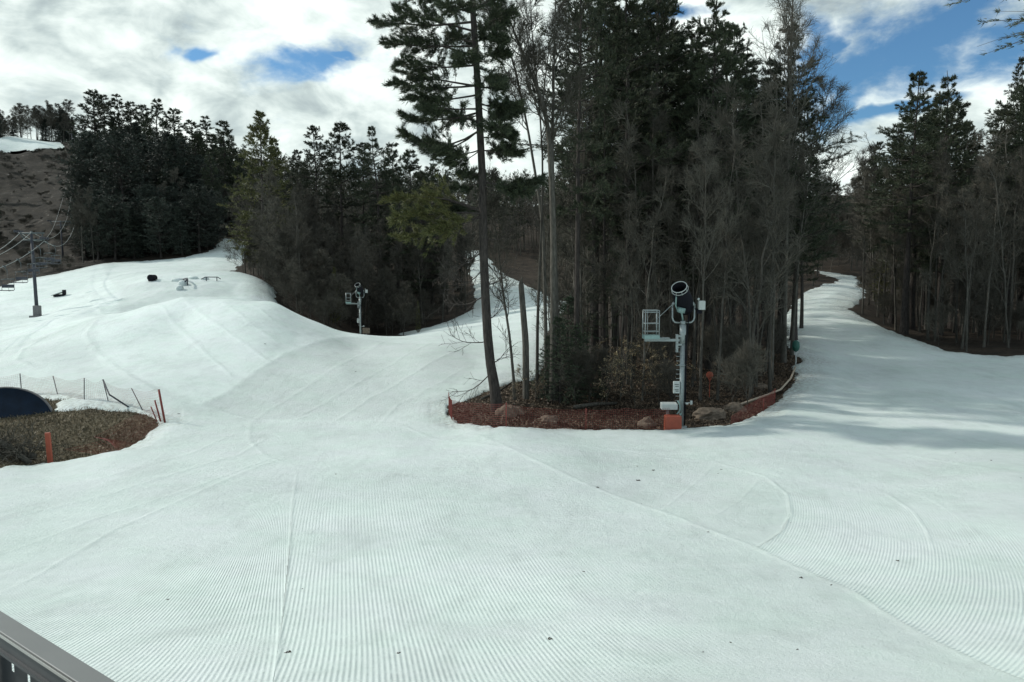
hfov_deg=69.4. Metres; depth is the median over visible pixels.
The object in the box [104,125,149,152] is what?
spruce tree
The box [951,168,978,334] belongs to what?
bare tree
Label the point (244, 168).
spruce tree
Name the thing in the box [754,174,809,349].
bare tree
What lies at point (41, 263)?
chairlift chair
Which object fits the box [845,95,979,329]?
pine tree
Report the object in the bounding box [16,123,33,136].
bare tree
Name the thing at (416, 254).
bare tree
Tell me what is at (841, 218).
bare sapling
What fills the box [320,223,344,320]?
bare tree
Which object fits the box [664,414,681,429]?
crash pad
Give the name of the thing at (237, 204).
bare tree
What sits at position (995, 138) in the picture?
bare tree
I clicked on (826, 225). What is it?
pine tree
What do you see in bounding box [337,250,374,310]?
bare sapling
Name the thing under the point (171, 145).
spruce tree
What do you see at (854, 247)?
bare sapling
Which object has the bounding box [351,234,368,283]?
bare tree
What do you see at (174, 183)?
spruce tree
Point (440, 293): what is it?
bare sapling
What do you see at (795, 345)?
hydrant
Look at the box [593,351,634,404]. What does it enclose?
beech sapling
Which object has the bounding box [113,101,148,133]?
pine tree
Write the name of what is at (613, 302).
bare tree
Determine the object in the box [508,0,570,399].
bare tree
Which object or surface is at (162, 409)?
fence pole
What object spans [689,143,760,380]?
bare tree
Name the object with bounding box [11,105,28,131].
bare tree
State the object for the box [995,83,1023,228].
pine tree
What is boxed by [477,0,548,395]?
bare tree
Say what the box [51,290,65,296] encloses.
park box
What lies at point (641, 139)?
pine tree
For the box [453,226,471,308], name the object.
bare tree
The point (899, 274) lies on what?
bare tree
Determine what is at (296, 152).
pine tree
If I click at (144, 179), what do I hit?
spruce tree
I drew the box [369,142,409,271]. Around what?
pine tree
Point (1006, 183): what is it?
bare tree
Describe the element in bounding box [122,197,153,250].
spruce tree
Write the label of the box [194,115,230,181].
pine tree
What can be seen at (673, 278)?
bare tree
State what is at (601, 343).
beech sapling
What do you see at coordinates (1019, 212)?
bare tree
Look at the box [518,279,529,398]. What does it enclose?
dead snag
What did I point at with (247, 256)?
bare sapling
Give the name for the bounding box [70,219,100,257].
spruce tree
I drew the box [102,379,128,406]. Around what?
fallen pole
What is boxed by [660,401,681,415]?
utility cabinet
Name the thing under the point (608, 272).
bare tree
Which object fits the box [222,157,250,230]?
pine tree
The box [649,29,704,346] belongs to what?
pine tree
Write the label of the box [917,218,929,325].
bare tree
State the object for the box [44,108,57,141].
bare tree
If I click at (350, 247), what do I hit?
bare tree
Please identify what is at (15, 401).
buried tank
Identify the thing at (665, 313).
shrub
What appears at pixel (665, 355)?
beech sapling
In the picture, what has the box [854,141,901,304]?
pine tree
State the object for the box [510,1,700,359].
pine tree
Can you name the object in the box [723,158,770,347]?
bare tree
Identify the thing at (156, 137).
spruce tree
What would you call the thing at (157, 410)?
fence pole
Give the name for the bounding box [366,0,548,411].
pine tree
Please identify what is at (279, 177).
pine tree
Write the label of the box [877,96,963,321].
pine tree
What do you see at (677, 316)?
shrub
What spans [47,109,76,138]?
spruce tree
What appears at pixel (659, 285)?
bare sapling
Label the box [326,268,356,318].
bare sapling
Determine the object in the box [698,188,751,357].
bare tree
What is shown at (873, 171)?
tree
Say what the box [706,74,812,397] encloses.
bare tree
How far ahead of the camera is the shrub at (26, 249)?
149.22 m
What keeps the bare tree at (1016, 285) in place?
on the ground at (28, 195)
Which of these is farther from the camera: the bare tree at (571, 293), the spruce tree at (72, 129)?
the spruce tree at (72, 129)
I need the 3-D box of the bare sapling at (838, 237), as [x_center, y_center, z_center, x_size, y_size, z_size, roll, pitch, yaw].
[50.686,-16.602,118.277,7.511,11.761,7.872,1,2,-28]
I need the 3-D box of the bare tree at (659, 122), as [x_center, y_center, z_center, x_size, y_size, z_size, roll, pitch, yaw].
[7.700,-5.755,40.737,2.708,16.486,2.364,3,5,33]
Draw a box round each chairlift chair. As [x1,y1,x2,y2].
[0,265,14,290]
[10,259,27,282]
[22,251,39,274]
[30,245,46,267]
[39,242,54,262]
[47,245,60,263]
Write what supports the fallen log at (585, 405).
on the ground at (28, 195)
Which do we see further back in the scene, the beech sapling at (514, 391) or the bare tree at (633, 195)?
the bare tree at (633, 195)
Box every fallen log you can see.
[480,382,511,399]
[573,402,616,408]
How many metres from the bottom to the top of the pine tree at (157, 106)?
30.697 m
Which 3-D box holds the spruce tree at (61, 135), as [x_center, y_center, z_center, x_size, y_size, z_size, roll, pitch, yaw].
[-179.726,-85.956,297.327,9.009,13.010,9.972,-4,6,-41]
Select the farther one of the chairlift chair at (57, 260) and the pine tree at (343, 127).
the pine tree at (343, 127)
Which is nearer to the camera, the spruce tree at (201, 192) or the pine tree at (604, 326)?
the pine tree at (604, 326)
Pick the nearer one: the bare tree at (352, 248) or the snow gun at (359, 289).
the snow gun at (359, 289)
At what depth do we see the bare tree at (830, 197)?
133.60 m
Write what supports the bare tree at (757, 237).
on the ground at (28, 195)
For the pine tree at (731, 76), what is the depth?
50.87 m
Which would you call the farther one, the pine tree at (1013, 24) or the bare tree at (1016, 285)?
the bare tree at (1016, 285)
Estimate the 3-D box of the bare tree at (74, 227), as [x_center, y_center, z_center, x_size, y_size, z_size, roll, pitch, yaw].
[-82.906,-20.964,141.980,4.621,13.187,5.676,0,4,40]
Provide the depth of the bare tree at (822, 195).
110.74 m
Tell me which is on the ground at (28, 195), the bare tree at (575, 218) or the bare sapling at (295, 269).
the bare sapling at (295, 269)
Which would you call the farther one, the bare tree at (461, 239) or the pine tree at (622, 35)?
the bare tree at (461, 239)
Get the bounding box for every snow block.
[171,277,182,281]
[175,285,183,289]
[178,280,186,285]
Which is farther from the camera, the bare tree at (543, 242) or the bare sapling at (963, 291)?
the bare sapling at (963, 291)
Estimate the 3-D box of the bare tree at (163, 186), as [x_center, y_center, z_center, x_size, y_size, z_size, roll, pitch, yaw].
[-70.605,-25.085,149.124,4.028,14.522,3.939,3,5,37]
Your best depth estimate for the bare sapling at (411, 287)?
102.46 m
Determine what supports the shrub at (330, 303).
on the ground at (28, 195)
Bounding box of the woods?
[232,144,897,304]
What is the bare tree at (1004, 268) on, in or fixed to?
on the ground at (28, 195)
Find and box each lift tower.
[13,230,48,317]
[47,220,70,257]
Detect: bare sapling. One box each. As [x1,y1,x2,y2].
[220,212,252,272]
[242,237,260,274]
[243,224,269,277]
[247,218,278,272]
[254,230,312,302]
[262,225,310,286]
[269,247,303,300]
[273,257,302,305]
[275,258,311,308]
[286,255,309,298]
[290,270,322,318]
[293,231,307,257]
[300,248,354,323]
[302,239,328,271]
[309,272,352,327]
[323,279,358,325]
[325,256,355,301]
[325,260,363,317]
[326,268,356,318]
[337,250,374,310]
[345,272,379,325]
[357,266,415,335]
[387,280,424,335]
[392,270,422,320]
[409,269,450,320]
[411,289,438,325]
[432,273,452,318]
[582,268,590,330]
[643,254,686,325]
[700,265,747,323]
[804,202,851,269]
[807,197,850,275]
[816,223,844,263]
[820,214,854,270]
[843,220,875,268]
[852,255,889,308]
[883,261,910,312]
[888,262,933,311]
[916,265,945,307]
[931,273,960,325]
[932,257,972,313]
[937,243,1006,339]
[958,270,1015,344]
[960,268,1002,338]
[997,265,1023,326]
[1013,264,1023,308]
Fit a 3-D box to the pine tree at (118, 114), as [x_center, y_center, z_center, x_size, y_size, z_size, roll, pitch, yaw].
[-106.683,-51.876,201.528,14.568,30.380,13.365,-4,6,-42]
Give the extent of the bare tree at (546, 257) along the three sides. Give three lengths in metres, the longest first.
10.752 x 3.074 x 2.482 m
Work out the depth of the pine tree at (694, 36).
45.75 m
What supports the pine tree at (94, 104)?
on the ground at (28, 195)
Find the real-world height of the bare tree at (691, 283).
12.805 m
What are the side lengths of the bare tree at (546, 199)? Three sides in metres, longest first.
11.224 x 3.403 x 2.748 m
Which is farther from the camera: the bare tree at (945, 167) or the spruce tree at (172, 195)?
the spruce tree at (172, 195)
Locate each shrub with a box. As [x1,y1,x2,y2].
[0,234,7,242]
[6,240,17,247]
[6,260,24,268]
[15,218,29,225]
[17,247,44,258]
[22,213,34,220]
[22,258,31,266]
[34,248,46,256]
[35,259,44,270]
[46,163,56,170]
[46,260,62,270]
[49,208,63,216]
[52,228,67,233]
[54,233,62,243]
[54,262,63,271]
[60,152,69,157]
[62,255,74,263]
[309,294,337,323]
[346,302,356,322]
[365,309,381,331]
[450,292,465,315]
[548,315,594,351]
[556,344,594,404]
[573,343,610,402]
[620,321,672,366]
[633,306,678,362]
[641,316,690,369]
[650,358,686,401]
[660,308,696,362]
[707,319,759,388]
[710,337,770,408]
[714,324,737,372]
[716,354,759,401]
[756,317,794,356]
[874,290,899,325]
[919,301,959,346]
[1017,320,1023,331]
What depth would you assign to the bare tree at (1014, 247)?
55.49 m
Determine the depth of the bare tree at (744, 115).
46.83 m
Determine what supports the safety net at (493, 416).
on the ground at (28, 195)
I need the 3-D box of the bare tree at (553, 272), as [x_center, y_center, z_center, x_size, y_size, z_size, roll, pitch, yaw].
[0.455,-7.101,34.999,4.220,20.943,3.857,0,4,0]
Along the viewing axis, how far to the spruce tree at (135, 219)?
141.11 m
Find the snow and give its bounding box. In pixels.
[0,136,1023,681]
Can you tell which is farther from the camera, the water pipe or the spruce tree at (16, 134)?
the spruce tree at (16, 134)
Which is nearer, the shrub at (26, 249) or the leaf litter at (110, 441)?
the leaf litter at (110, 441)
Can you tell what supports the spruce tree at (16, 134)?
on the ground at (28, 195)
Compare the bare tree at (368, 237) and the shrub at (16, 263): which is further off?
the shrub at (16, 263)
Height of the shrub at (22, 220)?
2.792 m
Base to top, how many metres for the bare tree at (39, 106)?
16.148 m
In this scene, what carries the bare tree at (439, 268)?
on the ground at (28, 195)
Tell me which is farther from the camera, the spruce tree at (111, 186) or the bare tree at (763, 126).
the spruce tree at (111, 186)
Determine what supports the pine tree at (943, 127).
on the ground at (28, 195)
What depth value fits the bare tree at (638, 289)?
43.39 m
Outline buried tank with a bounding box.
[0,387,52,417]
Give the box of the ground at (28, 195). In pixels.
[0,139,1023,467]
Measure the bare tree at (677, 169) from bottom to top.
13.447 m
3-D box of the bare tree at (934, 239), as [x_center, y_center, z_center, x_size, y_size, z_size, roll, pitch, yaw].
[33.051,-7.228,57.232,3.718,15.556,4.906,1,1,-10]
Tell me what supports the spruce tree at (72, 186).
on the ground at (28, 195)
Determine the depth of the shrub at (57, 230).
167.09 m
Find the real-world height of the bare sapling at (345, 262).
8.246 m
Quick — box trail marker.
[706,371,712,396]
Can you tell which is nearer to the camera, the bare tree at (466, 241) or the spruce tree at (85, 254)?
the bare tree at (466, 241)
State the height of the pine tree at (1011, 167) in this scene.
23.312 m
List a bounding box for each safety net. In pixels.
[0,373,162,418]
[448,392,666,429]
[732,390,774,422]
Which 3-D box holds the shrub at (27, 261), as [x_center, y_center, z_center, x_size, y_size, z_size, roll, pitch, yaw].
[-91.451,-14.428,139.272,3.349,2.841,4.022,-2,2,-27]
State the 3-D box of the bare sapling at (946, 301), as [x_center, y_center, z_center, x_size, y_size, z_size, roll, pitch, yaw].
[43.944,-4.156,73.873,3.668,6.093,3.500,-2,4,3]
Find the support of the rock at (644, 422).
on the ground at (28, 195)
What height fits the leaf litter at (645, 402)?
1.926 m
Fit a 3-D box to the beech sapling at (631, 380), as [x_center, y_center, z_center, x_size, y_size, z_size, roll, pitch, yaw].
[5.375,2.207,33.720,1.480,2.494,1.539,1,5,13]
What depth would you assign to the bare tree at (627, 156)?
37.79 m
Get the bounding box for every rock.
[495,404,517,417]
[515,406,523,415]
[536,415,557,423]
[638,416,656,427]
[692,407,725,419]
[723,402,746,411]
[754,383,767,388]
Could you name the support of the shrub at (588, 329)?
on the leaf litter at (645, 402)
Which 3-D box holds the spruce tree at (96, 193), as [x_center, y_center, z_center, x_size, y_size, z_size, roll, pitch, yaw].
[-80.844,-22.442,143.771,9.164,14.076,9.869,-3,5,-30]
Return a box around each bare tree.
[0,116,11,136]
[2,120,11,133]
[4,115,14,135]
[8,103,32,136]
[8,113,18,135]
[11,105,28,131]
[13,117,25,137]
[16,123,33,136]
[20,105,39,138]
[25,108,43,131]
[27,105,45,131]
[40,100,52,117]
[43,104,59,141]
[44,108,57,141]
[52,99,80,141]
[53,103,61,134]
[59,112,72,142]
[61,116,76,141]
[68,200,90,252]
[70,187,91,262]
[75,116,86,131]
[78,186,99,262]
[156,182,167,235]
[169,167,186,243]
[218,182,254,273]
[241,200,254,274]
[247,165,280,281]
[247,193,266,273]
[252,177,267,273]
[259,197,299,257]
[275,194,288,236]
[279,187,307,306]
[283,183,306,237]
[284,182,310,256]
[286,192,314,314]
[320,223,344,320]
[342,231,379,327]
[345,235,357,294]
[350,224,367,332]
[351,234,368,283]
[352,237,377,333]
[356,225,380,327]
[375,227,393,262]
[387,223,413,324]
[394,218,416,275]
[398,223,430,324]
[402,229,414,319]
[414,236,441,281]
[418,219,441,318]
[422,223,439,312]
[431,235,447,295]
[432,233,452,310]
[435,238,459,315]
[438,238,457,322]
[444,235,455,314]
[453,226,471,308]
[454,214,471,302]
[459,228,476,309]
[463,165,527,399]
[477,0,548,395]
[478,0,564,401]
[506,0,593,382]
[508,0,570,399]
[527,193,580,355]
[533,168,568,316]
[536,191,573,319]
[545,99,611,315]
[549,222,569,298]
[556,130,611,387]
[559,130,608,318]
[560,113,593,264]
[560,171,592,294]
[560,212,584,342]
[561,185,614,345]
[582,173,644,317]
[587,162,620,364]
[590,109,640,375]
[592,97,659,384]
[599,144,622,356]
[604,165,655,388]
[609,188,635,380]
[609,191,641,396]
[615,165,680,400]
[622,133,659,361]
[623,175,659,314]
[630,87,674,376]
[632,205,650,369]
[633,123,677,368]
[635,165,689,359]
[635,261,642,358]
[654,138,693,362]
[656,78,745,386]
[657,194,687,361]
[658,188,686,361]
[668,97,722,380]
[671,198,707,360]
[678,134,743,400]
[683,147,733,370]
[684,169,729,329]
[685,130,722,296]
[685,243,700,346]
[687,168,720,373]
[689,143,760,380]
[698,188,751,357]
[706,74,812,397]
[708,111,785,393]
[710,97,754,399]
[711,201,740,363]
[716,111,758,292]
[717,188,755,363]
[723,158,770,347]
[730,195,768,339]
[740,200,778,386]
[742,127,780,343]
[744,149,811,383]
[745,97,800,379]
[746,0,837,362]
[748,112,802,371]
[749,137,807,392]
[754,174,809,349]
[773,70,887,355]
[807,174,837,274]
[823,182,843,261]
[830,182,850,265]
[835,178,865,270]
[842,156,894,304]
[844,177,857,255]
[848,143,884,300]
[852,148,878,314]
[862,184,900,323]
[869,209,898,316]
[872,164,911,329]
[881,175,938,329]
[886,180,928,303]
[911,148,967,340]
[911,156,957,337]
[912,170,936,332]
[914,161,945,331]
[916,181,962,341]
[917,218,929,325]
[919,152,939,328]
[933,137,975,342]
[936,130,1015,345]
[944,194,984,332]
[946,156,993,334]
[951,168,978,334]
[952,186,984,351]
[957,151,999,333]
[957,158,995,348]
[957,168,984,332]
[958,207,997,334]
[961,151,1014,335]
[968,129,1023,347]
[975,122,1021,346]
[982,160,1016,337]
[990,146,1023,342]
[996,187,1009,298]
[998,244,1023,329]
[999,161,1023,341]
[1003,219,1023,304]
[1007,174,1023,257]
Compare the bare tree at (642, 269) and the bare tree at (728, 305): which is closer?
the bare tree at (728, 305)
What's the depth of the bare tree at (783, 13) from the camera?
42.75 m
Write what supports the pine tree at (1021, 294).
on the ground at (28, 195)
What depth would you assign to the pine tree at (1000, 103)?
64.60 m
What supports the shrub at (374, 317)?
on the ground at (28, 195)
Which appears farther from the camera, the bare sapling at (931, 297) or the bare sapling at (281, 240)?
the bare sapling at (281, 240)
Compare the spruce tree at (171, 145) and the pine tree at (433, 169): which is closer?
the pine tree at (433, 169)
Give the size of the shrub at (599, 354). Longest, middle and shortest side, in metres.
3.661 x 2.284 x 1.901 m
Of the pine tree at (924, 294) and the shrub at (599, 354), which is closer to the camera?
the shrub at (599, 354)
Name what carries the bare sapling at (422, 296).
on the ground at (28, 195)
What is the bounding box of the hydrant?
[792,340,799,365]
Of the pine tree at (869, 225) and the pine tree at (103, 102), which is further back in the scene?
the pine tree at (103, 102)
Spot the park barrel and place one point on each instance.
(152, 277)
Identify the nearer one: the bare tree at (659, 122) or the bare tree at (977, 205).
the bare tree at (659, 122)
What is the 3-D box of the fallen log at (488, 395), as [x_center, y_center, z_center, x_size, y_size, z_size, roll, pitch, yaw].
[-0.646,2.357,35.784,0.133,0.727,2.570,3,6,38]
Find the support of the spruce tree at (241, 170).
on the ground at (28, 195)
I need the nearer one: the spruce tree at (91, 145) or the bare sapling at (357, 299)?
the bare sapling at (357, 299)
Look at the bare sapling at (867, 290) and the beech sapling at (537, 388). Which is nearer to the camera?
the beech sapling at (537, 388)
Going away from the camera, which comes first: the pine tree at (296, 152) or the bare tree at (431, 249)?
the bare tree at (431, 249)
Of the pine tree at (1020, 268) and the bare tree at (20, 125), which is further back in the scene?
the bare tree at (20, 125)
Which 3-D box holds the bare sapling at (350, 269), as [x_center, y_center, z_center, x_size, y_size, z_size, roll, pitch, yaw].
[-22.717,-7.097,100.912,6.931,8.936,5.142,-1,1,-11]
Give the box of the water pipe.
[723,366,795,409]
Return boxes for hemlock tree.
[529,316,592,404]
[530,295,599,394]
[531,335,549,396]
[548,325,608,402]
[566,332,607,397]
[591,372,606,398]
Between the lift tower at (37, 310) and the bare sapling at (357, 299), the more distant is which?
the bare sapling at (357, 299)
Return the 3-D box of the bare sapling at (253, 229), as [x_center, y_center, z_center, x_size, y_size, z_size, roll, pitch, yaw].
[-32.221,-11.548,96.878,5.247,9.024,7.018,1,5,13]
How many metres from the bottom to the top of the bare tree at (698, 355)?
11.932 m
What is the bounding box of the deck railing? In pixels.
[0,611,114,681]
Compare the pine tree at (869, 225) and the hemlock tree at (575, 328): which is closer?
the hemlock tree at (575, 328)
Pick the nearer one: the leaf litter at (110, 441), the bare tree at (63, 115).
the leaf litter at (110, 441)
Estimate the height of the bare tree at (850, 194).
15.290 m
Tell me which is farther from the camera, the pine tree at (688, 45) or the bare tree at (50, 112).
the bare tree at (50, 112)
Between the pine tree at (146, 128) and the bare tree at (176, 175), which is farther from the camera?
the pine tree at (146, 128)
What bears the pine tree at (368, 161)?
on the ground at (28, 195)
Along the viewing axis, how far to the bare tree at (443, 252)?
104.02 m
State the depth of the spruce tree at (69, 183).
189.64 m
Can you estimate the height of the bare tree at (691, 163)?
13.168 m
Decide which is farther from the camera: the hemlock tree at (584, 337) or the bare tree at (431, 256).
the bare tree at (431, 256)
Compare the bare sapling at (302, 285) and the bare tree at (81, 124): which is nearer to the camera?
the bare sapling at (302, 285)
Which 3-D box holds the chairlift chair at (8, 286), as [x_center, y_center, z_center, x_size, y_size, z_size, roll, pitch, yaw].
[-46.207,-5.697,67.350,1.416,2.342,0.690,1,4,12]
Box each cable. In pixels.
[0,225,74,267]
[1,165,71,248]
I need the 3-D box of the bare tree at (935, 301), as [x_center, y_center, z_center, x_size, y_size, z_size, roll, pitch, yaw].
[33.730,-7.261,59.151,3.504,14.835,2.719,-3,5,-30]
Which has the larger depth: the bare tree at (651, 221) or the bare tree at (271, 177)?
the bare tree at (271, 177)
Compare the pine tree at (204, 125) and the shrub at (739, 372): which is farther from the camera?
the pine tree at (204, 125)
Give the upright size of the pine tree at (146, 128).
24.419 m
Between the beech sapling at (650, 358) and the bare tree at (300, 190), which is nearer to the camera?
the beech sapling at (650, 358)
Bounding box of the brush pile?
[0,415,74,466]
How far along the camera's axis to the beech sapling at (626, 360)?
35.97 m
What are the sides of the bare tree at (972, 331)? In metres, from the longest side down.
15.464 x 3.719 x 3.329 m
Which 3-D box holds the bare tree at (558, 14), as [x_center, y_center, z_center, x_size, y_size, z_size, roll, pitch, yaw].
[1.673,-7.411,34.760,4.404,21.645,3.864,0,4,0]
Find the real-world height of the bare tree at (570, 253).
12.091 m
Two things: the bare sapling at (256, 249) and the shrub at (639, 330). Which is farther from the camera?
the bare sapling at (256, 249)
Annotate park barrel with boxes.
[147,275,157,280]
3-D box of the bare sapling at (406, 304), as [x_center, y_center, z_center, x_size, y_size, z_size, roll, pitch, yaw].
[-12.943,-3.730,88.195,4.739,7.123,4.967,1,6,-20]
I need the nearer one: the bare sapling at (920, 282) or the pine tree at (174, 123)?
the bare sapling at (920, 282)
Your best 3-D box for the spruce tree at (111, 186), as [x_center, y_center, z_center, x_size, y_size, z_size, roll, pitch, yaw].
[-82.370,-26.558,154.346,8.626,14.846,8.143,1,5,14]
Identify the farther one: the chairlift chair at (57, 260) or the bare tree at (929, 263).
the chairlift chair at (57, 260)
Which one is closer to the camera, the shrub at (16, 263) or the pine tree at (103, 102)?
the shrub at (16, 263)
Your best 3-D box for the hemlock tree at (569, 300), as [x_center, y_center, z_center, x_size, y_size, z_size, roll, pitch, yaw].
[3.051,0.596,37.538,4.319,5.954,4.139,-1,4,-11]
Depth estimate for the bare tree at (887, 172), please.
62.80 m
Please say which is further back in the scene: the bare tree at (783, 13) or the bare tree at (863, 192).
the bare tree at (863, 192)
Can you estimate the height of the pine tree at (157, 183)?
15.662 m
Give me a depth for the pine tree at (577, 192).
36.26 m
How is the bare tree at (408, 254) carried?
on the ground at (28, 195)
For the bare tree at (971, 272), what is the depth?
64.44 m
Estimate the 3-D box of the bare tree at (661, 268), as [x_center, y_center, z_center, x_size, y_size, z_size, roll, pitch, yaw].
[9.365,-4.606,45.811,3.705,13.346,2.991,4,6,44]
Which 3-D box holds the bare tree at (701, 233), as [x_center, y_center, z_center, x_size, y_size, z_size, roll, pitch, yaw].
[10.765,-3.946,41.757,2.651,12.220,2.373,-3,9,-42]
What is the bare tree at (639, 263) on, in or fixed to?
on the ground at (28, 195)
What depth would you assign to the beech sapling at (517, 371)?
35.03 m
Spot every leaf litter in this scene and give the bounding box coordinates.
[65,412,163,453]
[447,347,804,429]
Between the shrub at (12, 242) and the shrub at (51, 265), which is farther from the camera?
the shrub at (12, 242)
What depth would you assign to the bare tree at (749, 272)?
40.45 m
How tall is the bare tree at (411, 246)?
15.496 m
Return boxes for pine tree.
[49,89,109,171]
[59,141,81,206]
[74,94,122,139]
[96,94,140,143]
[103,144,150,205]
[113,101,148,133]
[132,105,160,138]
[132,123,158,146]
[138,98,188,146]
[156,171,168,215]
[159,108,188,142]
[180,119,218,158]
[184,133,221,195]
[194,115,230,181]
[194,134,234,211]
[209,120,250,230]
[216,109,302,279]
[221,142,253,219]
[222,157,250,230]
[223,149,257,202]
[226,153,234,226]
[251,139,314,240]
[280,125,349,248]
[281,149,328,241]
[316,121,390,261]
[329,267,342,328]
[333,142,387,232]
[344,125,402,300]
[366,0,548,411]
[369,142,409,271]
[373,186,422,324]
[376,149,453,313]
[395,169,449,320]
[411,155,455,303]
[415,301,420,331]
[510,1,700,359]
[529,0,668,370]
[540,0,625,394]
[556,0,693,378]
[556,0,728,353]
[559,0,731,362]
[561,53,635,336]
[568,18,655,346]
[583,68,630,388]
[601,0,746,360]
[630,0,789,369]
[641,25,765,358]
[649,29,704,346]
[661,43,749,343]
[673,22,800,353]
[678,21,777,346]
[720,22,861,353]
[729,50,819,335]
[733,59,806,344]
[738,68,854,340]
[770,97,853,339]
[776,173,837,327]
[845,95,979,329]
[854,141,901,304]
[857,123,931,323]
[863,70,972,334]
[871,235,900,315]
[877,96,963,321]
[881,108,952,324]
[889,72,1011,335]
[918,101,1009,328]
[938,124,1008,330]
[944,0,1023,54]
[965,57,1023,333]
[968,147,1017,324]
[978,70,1023,326]
[984,108,1017,316]
[987,84,1023,339]
[988,110,1023,270]
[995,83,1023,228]
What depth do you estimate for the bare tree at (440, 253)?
108.54 m
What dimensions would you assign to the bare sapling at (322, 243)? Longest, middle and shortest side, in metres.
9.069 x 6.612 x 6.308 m
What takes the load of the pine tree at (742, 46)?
on the ground at (28, 195)
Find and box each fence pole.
[154,400,160,421]
[158,389,165,422]
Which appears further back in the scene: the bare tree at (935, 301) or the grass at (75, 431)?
the bare tree at (935, 301)
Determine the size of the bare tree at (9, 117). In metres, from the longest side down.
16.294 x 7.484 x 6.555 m
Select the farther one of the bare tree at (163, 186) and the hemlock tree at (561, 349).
the bare tree at (163, 186)
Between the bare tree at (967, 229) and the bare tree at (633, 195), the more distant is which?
the bare tree at (967, 229)
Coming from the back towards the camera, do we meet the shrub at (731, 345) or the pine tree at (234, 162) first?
the pine tree at (234, 162)
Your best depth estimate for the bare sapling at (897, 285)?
78.00 m
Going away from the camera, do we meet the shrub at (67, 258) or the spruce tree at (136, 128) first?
the shrub at (67, 258)
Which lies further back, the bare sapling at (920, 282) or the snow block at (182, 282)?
the snow block at (182, 282)
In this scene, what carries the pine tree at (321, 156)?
on the ground at (28, 195)
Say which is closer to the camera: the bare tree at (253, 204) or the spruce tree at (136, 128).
the bare tree at (253, 204)
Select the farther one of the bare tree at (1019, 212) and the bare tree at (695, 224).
the bare tree at (1019, 212)
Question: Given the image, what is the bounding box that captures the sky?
[0,0,1023,203]
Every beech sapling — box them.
[508,382,520,396]
[511,364,545,392]
[530,380,544,396]
[591,337,624,390]
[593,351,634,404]
[596,340,640,400]
[610,334,640,367]
[613,363,644,404]
[617,333,658,395]
[634,356,675,400]
[635,340,672,383]
[649,346,695,393]
[686,365,714,396]
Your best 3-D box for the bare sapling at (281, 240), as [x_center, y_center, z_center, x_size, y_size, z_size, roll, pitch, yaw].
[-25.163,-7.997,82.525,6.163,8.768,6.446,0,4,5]
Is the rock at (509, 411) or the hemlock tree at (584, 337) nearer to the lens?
the rock at (509, 411)
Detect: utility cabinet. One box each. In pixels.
[362,328,369,334]
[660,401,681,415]
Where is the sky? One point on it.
(302, 64)
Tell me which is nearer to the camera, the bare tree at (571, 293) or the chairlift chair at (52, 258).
the bare tree at (571, 293)
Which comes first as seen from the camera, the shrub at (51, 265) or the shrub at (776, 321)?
the shrub at (776, 321)
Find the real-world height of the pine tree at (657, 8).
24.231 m
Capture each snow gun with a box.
[345,283,367,333]
[642,281,704,427]
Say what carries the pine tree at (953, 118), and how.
on the ground at (28, 195)
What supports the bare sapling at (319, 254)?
on the ground at (28, 195)
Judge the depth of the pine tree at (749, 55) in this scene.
56.65 m
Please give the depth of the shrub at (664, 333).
39.48 m
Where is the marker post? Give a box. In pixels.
[45,432,52,462]
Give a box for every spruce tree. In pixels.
[0,113,6,136]
[9,120,19,136]
[36,118,52,141]
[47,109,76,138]
[49,125,61,140]
[50,130,111,219]
[52,196,103,250]
[53,111,73,142]
[60,137,132,224]
[61,167,82,206]
[61,171,78,201]
[67,117,77,140]
[68,189,119,254]
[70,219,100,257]
[78,197,117,259]
[84,162,135,201]
[85,129,154,235]
[85,195,146,259]
[92,173,127,201]
[100,180,134,241]
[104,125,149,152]
[113,132,154,181]
[119,206,150,258]
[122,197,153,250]
[126,142,164,196]
[128,121,141,195]
[130,171,146,203]
[130,183,169,252]
[131,130,195,195]
[135,205,165,254]
[139,196,178,257]
[146,131,186,183]
[150,134,196,239]
[155,186,187,250]
[159,201,192,249]
[165,181,190,247]
[167,184,225,251]
[167,206,196,255]
[181,154,232,233]
[182,185,204,244]
[188,179,223,248]
[190,190,233,241]
[228,165,255,229]
[233,152,251,170]
[448,241,465,290]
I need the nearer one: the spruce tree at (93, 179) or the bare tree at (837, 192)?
the bare tree at (837, 192)
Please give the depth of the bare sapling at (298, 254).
100.00 m
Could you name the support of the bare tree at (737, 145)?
on the ground at (28, 195)
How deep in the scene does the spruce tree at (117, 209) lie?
139.50 m
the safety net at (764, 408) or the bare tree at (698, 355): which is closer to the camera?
the safety net at (764, 408)
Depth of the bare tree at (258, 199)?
107.56 m
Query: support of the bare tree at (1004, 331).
on the ground at (28, 195)
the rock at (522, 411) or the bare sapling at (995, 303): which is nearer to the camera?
the rock at (522, 411)
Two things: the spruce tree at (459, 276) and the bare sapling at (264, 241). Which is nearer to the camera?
the bare sapling at (264, 241)
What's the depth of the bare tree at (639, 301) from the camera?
48.20 m
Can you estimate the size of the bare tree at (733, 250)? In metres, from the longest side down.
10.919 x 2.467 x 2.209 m
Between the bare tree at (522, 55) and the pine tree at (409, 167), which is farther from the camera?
the pine tree at (409, 167)
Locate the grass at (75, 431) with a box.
[0,397,159,467]
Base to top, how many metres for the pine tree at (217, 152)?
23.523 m
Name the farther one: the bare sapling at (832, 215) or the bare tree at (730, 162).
the bare sapling at (832, 215)
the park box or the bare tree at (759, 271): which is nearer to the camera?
the bare tree at (759, 271)
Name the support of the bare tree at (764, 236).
on the ground at (28, 195)

